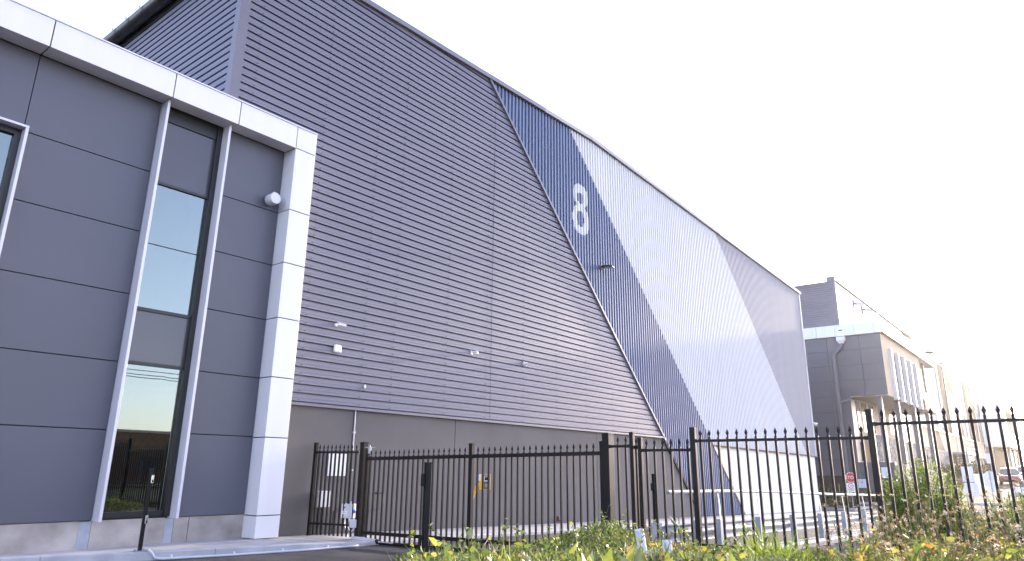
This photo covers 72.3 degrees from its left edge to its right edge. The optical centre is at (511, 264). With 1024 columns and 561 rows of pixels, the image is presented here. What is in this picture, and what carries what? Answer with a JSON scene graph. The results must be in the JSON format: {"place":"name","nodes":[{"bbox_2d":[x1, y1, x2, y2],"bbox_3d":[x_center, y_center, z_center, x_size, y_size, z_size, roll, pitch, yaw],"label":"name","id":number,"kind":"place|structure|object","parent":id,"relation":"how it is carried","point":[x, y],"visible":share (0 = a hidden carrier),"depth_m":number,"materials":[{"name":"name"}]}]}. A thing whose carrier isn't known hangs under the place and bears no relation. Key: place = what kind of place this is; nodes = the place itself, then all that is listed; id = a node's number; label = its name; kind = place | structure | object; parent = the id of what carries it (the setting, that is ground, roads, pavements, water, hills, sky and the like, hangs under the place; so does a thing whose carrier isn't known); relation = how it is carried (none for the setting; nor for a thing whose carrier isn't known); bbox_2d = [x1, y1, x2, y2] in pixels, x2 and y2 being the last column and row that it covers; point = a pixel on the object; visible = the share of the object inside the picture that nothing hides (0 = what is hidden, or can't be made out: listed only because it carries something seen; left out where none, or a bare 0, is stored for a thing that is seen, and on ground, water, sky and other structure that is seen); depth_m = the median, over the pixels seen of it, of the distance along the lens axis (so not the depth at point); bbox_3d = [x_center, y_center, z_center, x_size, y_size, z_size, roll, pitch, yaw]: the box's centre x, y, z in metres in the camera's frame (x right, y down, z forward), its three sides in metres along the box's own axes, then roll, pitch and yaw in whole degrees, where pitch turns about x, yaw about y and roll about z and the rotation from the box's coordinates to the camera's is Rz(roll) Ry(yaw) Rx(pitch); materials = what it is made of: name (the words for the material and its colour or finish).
{"place":"outdoors","nodes":[
{"label":"outdoors","id":0,"kind":"place"},
{"bbox_2d":[351,536,400,544],"bbox_3d":[-2.732,5.543,14.049,1.292,0.124,0.110,-9,-19,31],"label":"gate motor","id":1,"kind":"object","parent":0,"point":[377,541],"visible":0.78,"depth_m":14.03,"materials":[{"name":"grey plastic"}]},
{"bbox_2d":[153,527,842,560],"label":"driveway","id":2,"kind":"structure","parent":0,"point":[371,553],"depth_m":12.59,"materials":[{"name":"concrete"}]},
{"bbox_2d":[418,462,431,555],"bbox_3d":[-0.919,2.848,7.280,0.100,1.525,0.066,11,-19,-32],"label":"sensor post","id":3,"kind":"object","parent":2,"relation":"on","point":[426,485],"visible":0.96,"depth_m":7.36,"materials":[{"name":"black metal"}]},
{"bbox_2d":[16,0,1023,465],"label":"sky","id":4,"kind":"structure","parent":0,"point":[876,147],"materials":[{"name":"white"}]},
{"bbox_2d":[686,473,999,521],"bbox_3d":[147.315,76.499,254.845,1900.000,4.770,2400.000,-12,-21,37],"label":"ground","id":5,"kind":"structure","parent":0,"point":[948,487],"depth_m":66.31,"materials":[{"name":"concrete"}]},
{"bbox_2d":[0,0,317,554],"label":"office","id":6,"kind":"structure","parent":5,"relation":"on","point":[153,244],"depth_m":12.83,"materials":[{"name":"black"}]},
{"bbox_2d":[102,109,223,518],"bbox_3d":[-6.556,0.705,13.274,0.120,7.700,1.243,-12,-21,37],"label":"window","id":7,"kind":"structure","parent":6,"relation":"in","point":[149,427],"depth_m":13.22,"materials":[{"name":"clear glass"}]},
{"bbox_2d":[265,192,280,205],"bbox_3d":[-5.231,-1.416,15.286,0.295,0.268,0.256,-12,-21,37],"label":"wall light","id":8,"kind":"object","parent":6,"relation":"attached to","point":[272,198],"visible":1,"depth_m":15.19,"materials":[{"name":"white plastic"}]},
{"bbox_2d":[354,442,368,536],"bbox_3d":[-3.150,4.767,14.639,0.133,2.050,0.133,-12,-21,37],"label":"gate post","id":9,"kind":"object","parent":5,"relation":"on","point":[360,489],"visible":0.65,"depth_m":14.62,"materials":[{"name":"metal"}]},
{"bbox_2d":[0,511,845,556],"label":"footpath","id":10,"kind":"structure","parent":5,"relation":"on","point":[326,538],"depth_m":13.70,"materials":[{"name":"concrete"}]},
{"bbox_2d":[133,468,154,551],"bbox_3d":[-5.995,4.006,11.480,0.170,1.295,0.170,11,-19,-32],"label":"sensor post","id":11,"kind":"object","parent":10,"relation":"on","point":[145,516],"visible":1,"depth_m":11.44,"materials":[{"name":"black metal"}]},
{"bbox_2d":[314,491,329,534],"bbox_3d":[-4.176,5.432,15.315,0.180,0.917,0.310,-12,-21,37],"label":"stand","id":12,"kind":"object","parent":10,"relation":"on","point":[321,505],"visible":0.38,"depth_m":15.29,"materials":[{"name":"white plastic"}]},
{"bbox_2d":[306,442,359,536],"bbox_3d":[-3.809,4.786,14.960,1.255,1.920,0.097,-8,-18,27],"label":"fence panel","id":13,"kind":"object","parent":10,"relation":"on","point":[313,492],"visible":1,"depth_m":14.98,"materials":[{"name":"metal"}]},
{"bbox_2d":[341,501,355,518],"bbox_3d":[-3.421,5.151,14.706,0.343,0.345,0.137,-9,-19,31],"label":"control box","id":14,"kind":"object","parent":13,"relation":"attached to","point":[347,513],"visible":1,"depth_m":14.64,"materials":[{"name":"grey plastic"}]},
{"bbox_2d":[349,519,356,527],"bbox_3d":[-3.270,5.355,14.484,0.180,0.160,0.076,-9,-19,31],"label":"junction box","id":15,"kind":"object","parent":13,"relation":"attached to","point":[352,523],"visible":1,"depth_m":14.45,"materials":[{"name":"grey plastic"}]},
{"bbox_2d":[0,512,857,560],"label":"kerb","id":16,"kind":"structure","parent":5,"relation":"on","point":[127,556],"depth_m":11.78,"materials":[{"name":"concrete"}]},
{"bbox_2d":[145,544,358,559],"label":"kerb","id":17,"kind":"object","parent":16,"relation":"attached to","point":[171,557],"visible":0.94,"depth_m":12.05,"materials":[{"name":"grey concrete"}]},
{"bbox_2d":[103,0,819,540],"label":"warehouse","id":18,"kind":"structure","parent":5,"relation":"on","point":[461,208],"depth_m":21.09,"materials":[{"name":"grey metal"}]},
{"bbox_2d":[327,454,346,475],"bbox_3d":[-3.957,4.567,15.966,0.024,0.485,0.555,-12,-21,37],"label":"sign board","id":19,"kind":"object","parent":18,"relation":"attached to","point":[337,465],"visible":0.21,"depth_m":15.94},
{"bbox_2d":[333,344,340,352],"bbox_3d":[-4.080,1.974,16.398,0.082,0.180,0.184,-12,-21,37],"label":"alarm box","id":20,"kind":"object","parent":18,"relation":"attached to","point":[337,348],"visible":1,"depth_m":16.36,"materials":[{"name":"white plastic"}]},
{"bbox_2d":[474,474,490,495],"bbox_3d":[-0.770,5.784,16.869,0.503,1.413,0.193,-3,-17,11],"label":"sign","id":21,"kind":"object","parent":18,"relation":"attached to","point":[485,481],"visible":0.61,"depth_m":16.95,"materials":[{"name":"yellow paint"}]},
{"bbox_2d":[600,265,613,269],"bbox_3d":[3.596,0.083,26.619,0.524,0.160,0.300,-8,-18,26],"label":"floodlight","id":22,"kind":"object","parent":18,"relation":"attached to","point":[605,266],"visible":1,"depth_m":26.52,"materials":[{"name":"black plastic"}]},
{"bbox_2d":[601,433,615,557],"bbox_3d":[1.627,3.939,11.717,0.138,2.190,0.178,-12,-21,37],"label":"gate post","id":23,"kind":"object","parent":5,"relation":"on","point":[608,476],"visible":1,"depth_m":11.76,"materials":[{"name":"metal"}]},
{"bbox_2d":[360,439,603,554],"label":"swing gate","id":24,"kind":"structure","parent":23,"relation":"attached to","point":[472,456],"depth_m":13.16,"materials":[{"name":"metal"}]},
{"bbox_2d":[608,432,637,543],"bbox_3d":[1.825,3.827,11.507,0.478,2.090,0.076,-12,-21,37],"label":"fence panel","id":25,"kind":"object","parent":5,"relation":"on","point":[631,444],"visible":0.76,"depth_m":11.51,"materials":[{"name":"metal"}]},
{"bbox_2d":[633,437,646,537],"bbox_3d":[2.067,3.818,11.309,0.158,2.000,0.076,-12,-21,37],"label":"gate post","id":26,"kind":"object","parent":5,"relation":"on","point":[640,485],"visible":0.8,"depth_m":11.35,"materials":[{"name":"metal"}]},
{"bbox_2d":[641,523,659,548],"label":"seed weed","id":27,"kind":"object","parent":5,"relation":"on","point":[649,536],"visible":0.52,"depth_m":7.90,"materials":[{"name":"brown plant"}]},
{"bbox_2d":[651,474,663,549],"bbox_3d":[2.620,4.712,12.766,0.257,1.720,0.257,-12,-21,37],"label":"sensor post","id":28,"kind":"object","parent":5,"relation":"on","point":[653,527],"visible":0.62,"depth_m":12.77,"materials":[{"name":"black metal"}]},
{"bbox_2d":[641,438,694,545],"bbox_3d":[2.472,3.651,11.024,0.890,1.770,0.052,-12,-21,37],"label":"fence panel","id":29,"kind":"object","parent":5,"relation":"on","point":[646,450],"visible":0.78,"depth_m":11.04,"materials":[{"name":"metal"}]},
{"bbox_2d":[384,504,1023,560],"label":"ground cover","id":30,"kind":"object","parent":5,"relation":"on","point":[592,553],"visible":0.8,"depth_m":4.98,"materials":[{"name":"green plant"}]},
{"bbox_2d":[635,529,646,551],"bbox_3d":[1.297,2.884,6.920,0.190,0.518,0.090,14,-21,-38],"label":"plastic sleeve","id":31,"kind":"object","parent":30,"relation":"on","point":[638,534],"visible":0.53,"depth_m":6.91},
{"bbox_2d":[662,540,671,552],"bbox_3d":[1.520,2.895,6.791,0.090,0.421,0.142,-12,-21,37],"label":"plastic sleeve","id":32,"kind":"object","parent":30,"relation":"on","point":[667,542],"visible":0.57,"depth_m":6.79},
{"bbox_2d":[628,548,789,560],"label":"silver foliage","id":33,"kind":"object","parent":5,"relation":"on","point":[656,553],"visible":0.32,"depth_m":5.17,"materials":[{"name":"green plant"}]},
{"bbox_2d":[689,425,875,555],"bbox_3d":[3.810,3.333,10.010,2.574,2.035,0.088,-12,-21,37],"label":"fence panel","id":34,"kind":"object","parent":5,"relation":"on","point":[694,440],"visible":0.93,"depth_m":10.11,"materials":[{"name":"metal"}]},
{"bbox_2d":[748,531,879,553],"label":"retaining wall","id":35,"kind":"structure","parent":5,"relation":"on","point":[833,539],"depth_m":18.19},
{"bbox_2d":[802,524,837,560],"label":"seed weed","id":36,"kind":"object","parent":5,"relation":"on","point":[827,548],"visible":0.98,"depth_m":6.26,"materials":[{"name":"brown plant"}]},
{"bbox_2d":[823,493,867,559],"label":"seed weed","id":37,"kind":"object","parent":5,"relation":"on","point":[844,556],"visible":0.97,"depth_m":5.71,"materials":[{"name":"brown plant"}]},
{"bbox_2d":[838,521,885,560],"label":"seed weed","id":38,"kind":"object","parent":5,"relation":"on","point":[860,534],"visible":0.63,"depth_m":4.86,"materials":[{"name":"brown plant"}]},
{"bbox_2d":[803,320,937,495],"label":"office","id":39,"kind":"structure","parent":5,"relation":"on","point":[881,363],"depth_m":57.69,"materials":[{"name":"black"}]},
{"bbox_2d":[793,276,908,339],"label":"warehouse","id":40,"kind":"structure","parent":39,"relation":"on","point":[829,302],"depth_m":60.78,"materials":[{"name":"grey metal"}]},
{"bbox_2d":[855,401,862,430],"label":"window","id":41,"kind":"structure","parent":39,"relation":"in","point":[858,413],"depth_m":58.09,"materials":[{"name":"white glass"}]},
{"bbox_2d":[861,402,866,432],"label":"window","id":42,"kind":"structure","parent":39,"relation":"in","point":[863,406],"depth_m":59.41,"materials":[{"name":"white glass"}]},
{"bbox_2d":[868,405,876,434],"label":"window","id":43,"kind":"structure","parent":39,"relation":"in","point":[869,406],"depth_m":62.02,"materials":[{"name":"white glass"}]},
{"bbox_2d":[881,467,888,477],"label":"site sign","id":44,"kind":"object","parent":39,"relation":"attached to","point":[884,470],"visible":0.64,"depth_m":53.98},
{"bbox_2d":[888,414,894,434],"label":"window","id":45,"kind":"structure","parent":39,"relation":"in","point":[890,416],"depth_m":67.47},
{"bbox_2d":[892,352,900,397],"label":"window","id":46,"kind":"structure","parent":39,"relation":"in","point":[892,352],"depth_m":59.18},
{"bbox_2d":[899,356,906,399],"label":"window","id":47,"kind":"structure","parent":39,"relation":"in","point":[899,356],"depth_m":61.26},
{"bbox_2d":[906,361,912,402],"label":"window","id":48,"kind":"structure","parent":39,"relation":"in","point":[906,361],"depth_m":63.26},
{"bbox_2d":[856,531,886,558],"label":"seed weed","id":49,"kind":"object","parent":5,"relation":"on","point":[880,535],"visible":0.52,"depth_m":4.46,"materials":[{"name":"brown plant"}]},
{"bbox_2d":[856,503,896,559],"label":"seed weed","id":50,"kind":"object","parent":5,"relation":"on","point":[883,526],"visible":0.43,"depth_m":5.90,"materials":[{"name":"brown plant"}]},
{"bbox_2d":[858,513,896,558],"bbox_3d":[2.818,2.269,5.437,0.333,0.664,0.311,2,-16,-5],"label":"seed weed","id":51,"kind":"object","parent":5,"relation":"on","point":[887,530],"visible":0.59,"depth_m":5.45,"materials":[{"name":"brown plant"}]},
{"bbox_2d":[875,512,900,555],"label":"seed weed","id":52,"kind":"object","parent":5,"relation":"on","point":[886,531],"visible":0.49,"depth_m":5.71,"materials":[{"name":"brown plant"}]},
{"bbox_2d":[871,494,910,560],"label":"seed weed","id":53,"kind":"object","parent":5,"relation":"on","point":[894,539],"visible":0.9,"depth_m":5.11,"materials":[{"name":"brown plant"}]},
{"bbox_2d":[891,510,919,560],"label":"seed weed","id":54,"kind":"object","parent":5,"relation":"on","point":[904,530],"visible":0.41,"depth_m":5.48,"materials":[{"name":"brown plant"}]},
{"bbox_2d":[822,479,998,507],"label":"planting bed","id":55,"kind":"object","parent":5,"relation":"on","point":[961,482],"visible":0.14,"depth_m":68.91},
{"bbox_2d":[820,488,843,500],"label":"shrub","id":56,"kind":"object","parent":55,"relation":"on","point":[827,497],"visible":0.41,"depth_m":53.09,"materials":[{"name":"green plant"}]},
{"bbox_2d":[826,498,842,506],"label":"shrub","id":57,"kind":"object","parent":55,"relation":"on","point":[830,501],"visible":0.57,"depth_m":46.71,"materials":[{"name":"green plant"}]},
{"bbox_2d":[840,498,856,506],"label":"shrub","id":58,"kind":"object","parent":55,"relation":"on","point":[850,503],"visible":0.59,"depth_m":46.49,"materials":[{"name":"green plant"}]},
{"bbox_2d":[845,472,855,507],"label":"stop sign","id":59,"kind":"object","parent":55,"relation":"on","point":[849,476],"visible":0.91,"depth_m":45.94,"materials":[{"name":"red"}]},
{"bbox_2d":[858,479,866,492],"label":"electrical box","id":60,"kind":"object","parent":55,"relation":"on","point":[862,483],"visible":0.91,"depth_m":54.26,"materials":[{"name":"white plastic"}]},
{"bbox_2d":[859,492,875,501],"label":"shrub","id":61,"kind":"object","parent":55,"relation":"on","point":[865,498],"visible":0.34,"depth_m":51.67,"materials":[{"name":"plant"}]},
{"bbox_2d":[946,462,960,478],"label":"shrub","id":62,"kind":"object","parent":55,"relation":"on","point":[957,472],"visible":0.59,"depth_m":74.30,"materials":[{"name":"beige plant"}]},
{"bbox_2d":[957,461,963,478],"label":"shrub","id":63,"kind":"object","parent":55,"relation":"on","point":[959,465],"visible":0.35,"depth_m":74.80,"materials":[{"name":"beige plant"}]},
{"bbox_2d":[969,460,978,473],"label":"shrub","id":64,"kind":"object","parent":55,"relation":"on","point":[974,467],"visible":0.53,"depth_m":83.85,"materials":[{"name":"beige plant"}]},
{"bbox_2d":[982,463,992,473],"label":"shrub","id":65,"kind":"object","parent":55,"relation":"on","point":[986,468],"visible":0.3,"depth_m":85.49,"materials":[{"name":"beige plant"}]},
{"bbox_2d":[897,522,933,560],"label":"seed weed","id":66,"kind":"object","parent":5,"relation":"on","point":[904,537],"visible":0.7,"depth_m":4.12,"materials":[{"name":"brown plant"}]},
{"bbox_2d":[901,482,936,559],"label":"seed weed","id":67,"kind":"object","parent":5,"relation":"on","point":[925,521],"visible":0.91,"depth_m":4.80,"materials":[{"name":"brown plant"}]},
{"bbox_2d":[892,485,945,556],"bbox_3d":[2.954,2.037,5.038,0.341,0.868,0.247,5,-17,-13],"label":"seed weed","id":68,"kind":"object","parent":5,"relation":"on","point":[930,526],"visible":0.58,"depth_m":5.06,"materials":[{"name":"brown plant"}]},
{"bbox_2d":[870,454,976,554],"bbox_3d":[7.176,4.604,12.122,1.764,2.573,1.870,-12,-21,37],"label":"feathery bush","id":69,"kind":"object","parent":5,"relation":"on","point":[923,491],"visible":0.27,"depth_m":12.00,"materials":[{"name":"green plant"}]},
{"bbox_2d":[899,464,949,490],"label":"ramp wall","id":70,"kind":"structure","parent":5,"relation":"on","point":[909,478],"depth_m":58.00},
{"bbox_2d":[900,501,950,549],"bbox_3d":[3.165,2.157,5.281,0.340,0.732,0.294,-12,-21,37],"label":"seed weed","id":71,"kind":"object","parent":5,"relation":"on","point":[921,528],"visible":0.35,"depth_m":5.34,"materials":[{"name":"brown plant"}]},
{"bbox_2d":[867,332,991,464],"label":"warehouse","id":72,"kind":"structure","parent":5,"relation":"on","point":[949,390],"depth_m":102.92,"materials":[{"name":"beige metal"}]},
{"bbox_2d":[875,435,983,483],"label":"block wall","id":73,"kind":"structure","parent":5,"relation":"on","point":[944,457],"depth_m":67.22,"materials":[{"name":"concrete"}]},
{"bbox_2d":[855,536,1023,560],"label":"withered leaves","id":74,"kind":"object","parent":5,"relation":"on","point":[904,545],"visible":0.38,"depth_m":4.29,"materials":[{"name":"brown plant"}]},
{"bbox_2d":[864,405,1023,560],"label":"fence panel","id":75,"kind":"object","parent":5,"relation":"on","point":[870,423],"visible":0.87,"depth_m":8.91,"materials":[{"name":"metal"}]},
{"bbox_2d":[920,519,975,558],"bbox_3d":[2.669,1.839,4.244,0.310,0.564,0.282,5,-17,-16],"label":"seed weed","id":76,"kind":"object","parent":5,"relation":"on","point":[937,527],"visible":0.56,"depth_m":4.35,"materials":[{"name":"brown plant"}]},
{"bbox_2d":[927,511,969,560],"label":"seed weed","id":77,"kind":"object","parent":5,"relation":"on","point":[956,547],"visible":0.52,"depth_m":4.55,"materials":[{"name":"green plant"}]},
{"bbox_2d":[927,486,973,560],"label":"seed weed","id":78,"kind":"object","parent":5,"relation":"on","point":[952,524],"visible":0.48,"depth_m":5.09,"materials":[{"name":"brown plant"}]},
{"bbox_2d":[927,476,980,555],"bbox_3d":[3.147,1.969,4.973,0.320,0.907,0.198,-5,-17,18],"label":"seed weed","id":79,"kind":"object","parent":5,"relation":"on","point":[961,499],"visible":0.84,"depth_m":5.00,"materials":[{"name":"brown plant"}]},
{"bbox_2d":[930,502,979,560],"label":"seed weed","id":80,"kind":"object","parent":5,"relation":"on","point":[952,531],"visible":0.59,"depth_m":4.88,"materials":[{"name":"brown plant"}]},
{"bbox_2d":[952,442,977,466],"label":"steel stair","id":81,"kind":"object","parent":5,"relation":"on","point":[968,454],"visible":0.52,"depth_m":87.50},
{"bbox_2d":[932,493,1008,557],"bbox_3d":[2.817,1.802,4.311,0.388,0.764,0.208,-1,-16,5],"label":"seed weed","id":82,"kind":"object","parent":5,"relation":"on","point":[947,521],"visible":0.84,"depth_m":4.34,"materials":[{"name":"brown plant"}]},
{"bbox_2d":[961,467,979,495],"bbox_3d":[26.038,12.966,39.687,0.720,2.904,0.072,-9,-19,31],"label":"road sign","id":83,"kind":"object","parent":5,"relation":"on","point":[974,487],"visible":0.63,"depth_m":39.88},
{"bbox_2d":[944,516,997,560],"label":"seed weed","id":84,"kind":"object","parent":5,"relation":"on","point":[981,546],"visible":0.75,"depth_m":3.43,"materials":[{"name":"plant"}]},
{"bbox_2d":[956,512,1003,560],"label":"seed weed","id":85,"kind":"object","parent":5,"relation":"on","point":[977,539],"visible":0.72,"depth_m":4.17,"materials":[{"name":"beige plant"}]},
{"bbox_2d":[951,494,1008,560],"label":"seed weed","id":86,"kind":"object","parent":5,"relation":"on","point":[993,522],"visible":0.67,"depth_m":4.70,"materials":[{"name":"beige plant"}]},
{"bbox_2d":[974,474,988,485],"bbox_3d":[26.688,13.101,39.632,0.660,2.620,0.072,-10,-19,31],"label":"road sign","id":87,"kind":"object","parent":5,"relation":"on","point":[977,478],"visible":0.67,"depth_m":39.87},
{"bbox_2d":[950,508,1012,556],"bbox_3d":[7.759,4.801,11.292,1.668,1.741,1.518,13,-20,-35],"label":"feathery bush","id":88,"kind":"object","parent":5,"relation":"on","point":[978,525],"visible":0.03,"depth_m":11.47,"materials":[{"name":"green plant"}]},
{"bbox_2d":[952,488,1023,560],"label":"seed weed","id":89,"kind":"object","parent":5,"relation":"on","point":[1009,536],"visible":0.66,"depth_m":4.45,"materials":[{"name":"plant"}]},
{"bbox_2d":[985,453,992,471],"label":"parking sign","id":90,"kind":"object","parent":5,"relation":"on","point":[988,459],"visible":0.65,"depth_m":79.92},
{"bbox_2d":[964,506,1015,560],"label":"seed weed","id":91,"kind":"object","parent":5,"relation":"on","point":[980,525],"visible":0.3,"depth_m":4.80,"materials":[{"name":"beige plant"}]},
{"bbox_2d":[984,470,996,514],"bbox_3d":[27.262,13.073,39.699,0.572,2.717,0.072,-10,-19,32],"label":"road sign","id":92,"kind":"object","parent":5,"relation":"on","point":[991,486],"visible":0.72,"depth_m":39.88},
{"bbox_2d":[975,525,1013,560],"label":"seed weed","id":93,"kind":"object","parent":5,"relation":"on","point":[996,529],"visible":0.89,"depth_m":3.77,"materials":[{"name":"beige plant"}]},
{"bbox_2d":[970,482,1023,559],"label":"feathery bush","id":94,"kind":"object","parent":5,"relation":"on","point":[1013,520],"visible":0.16,"depth_m":10.56,"materials":[{"name":"green plant"}]},
{"bbox_2d":[978,400,1023,472],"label":"office","id":95,"kind":"structure","parent":5,"relation":"on","point":[995,435],"depth_m":130.89,"materials":[{"name":"beige metal"}]},
{"bbox_2d":[984,489,1023,558],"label":"seed weed","id":96,"kind":"object","parent":5,"relation":"on","point":[987,496],"visible":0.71,"depth_m":4.51,"materials":[{"name":"beige plant"}]},
{"bbox_2d":[987,541,1023,560],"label":"seed weed","id":97,"kind":"object","parent":5,"relation":"on","point":[1019,542],"visible":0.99,"depth_m":3.06,"materials":[{"name":"beige plant"}]},
{"bbox_2d":[992,499,1023,560],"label":"seed weed","id":98,"kind":"object","parent":5,"relation":"on","point":[1021,519],"visible":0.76,"depth_m":4.00,"materials":[{"name":"beige plant"}]},
{"bbox_2d":[1000,502,1023,541],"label":"seed weed","id":99,"kind":"object","parent":5,"relation":"on","point":[1019,514],"visible":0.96,"depth_m":4.31,"materials":[{"name":"beige plant"}]},
{"bbox_2d":[1014,524,1023,547],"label":"seed weed","id":100,"kind":"object","parent":5,"relation":"on","point":[1018,526],"visible":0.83,"depth_m":3.69,"materials":[{"name":"beige plant"}]},
{"bbox_2d":[808,480,1023,533],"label":"road","id":101,"kind":"structure","parent":0,"point":[1004,488],"depth_m":50.21,"materials":[{"name":"asphalt"}]},
{"bbox_2d":[767,529,876,544],"bbox_3d":[13.621,9.549,25.363,0.470,0.732,34.700,-12,-21,37],"label":"edge strip","id":102,"kind":"object","parent":101,"relation":"on","point":[812,538],"visible":0.06,"depth_m":19.34,"materials":[{"name":"concrete"}]},
{"bbox_2d":[662,489,883,546],"bbox_3d":[8.159,6.895,18.822,0.206,1.839,17.502,-12,-21,37],"label":"guard rail","id":103,"kind":"object","parent":102,"relation":"on","point":[843,521],"visible":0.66,"depth_m":16.26,"materials":[{"name":"white metal"}]},
{"bbox_2d":[822,501,885,510],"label":"planter kerb","id":104,"kind":"structure","parent":101,"relation":"on","point":[852,509],"depth_m":45.54,"materials":[{"name":"concrete"}]},
{"bbox_2d":[997,468,1021,484],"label":"parked car","id":105,"kind":"object","parent":101,"relation":"on","point":[1016,476],"visible":0.73,"depth_m":69.86,"materials":[{"name":"red"}]},
{"bbox_2d":[1013,480,1023,496],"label":"parked car","id":106,"kind":"object","parent":101,"relation":"on","point":[1019,488],"visible":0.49,"depth_m":50.07,"materials":[{"name":"silver metal"}]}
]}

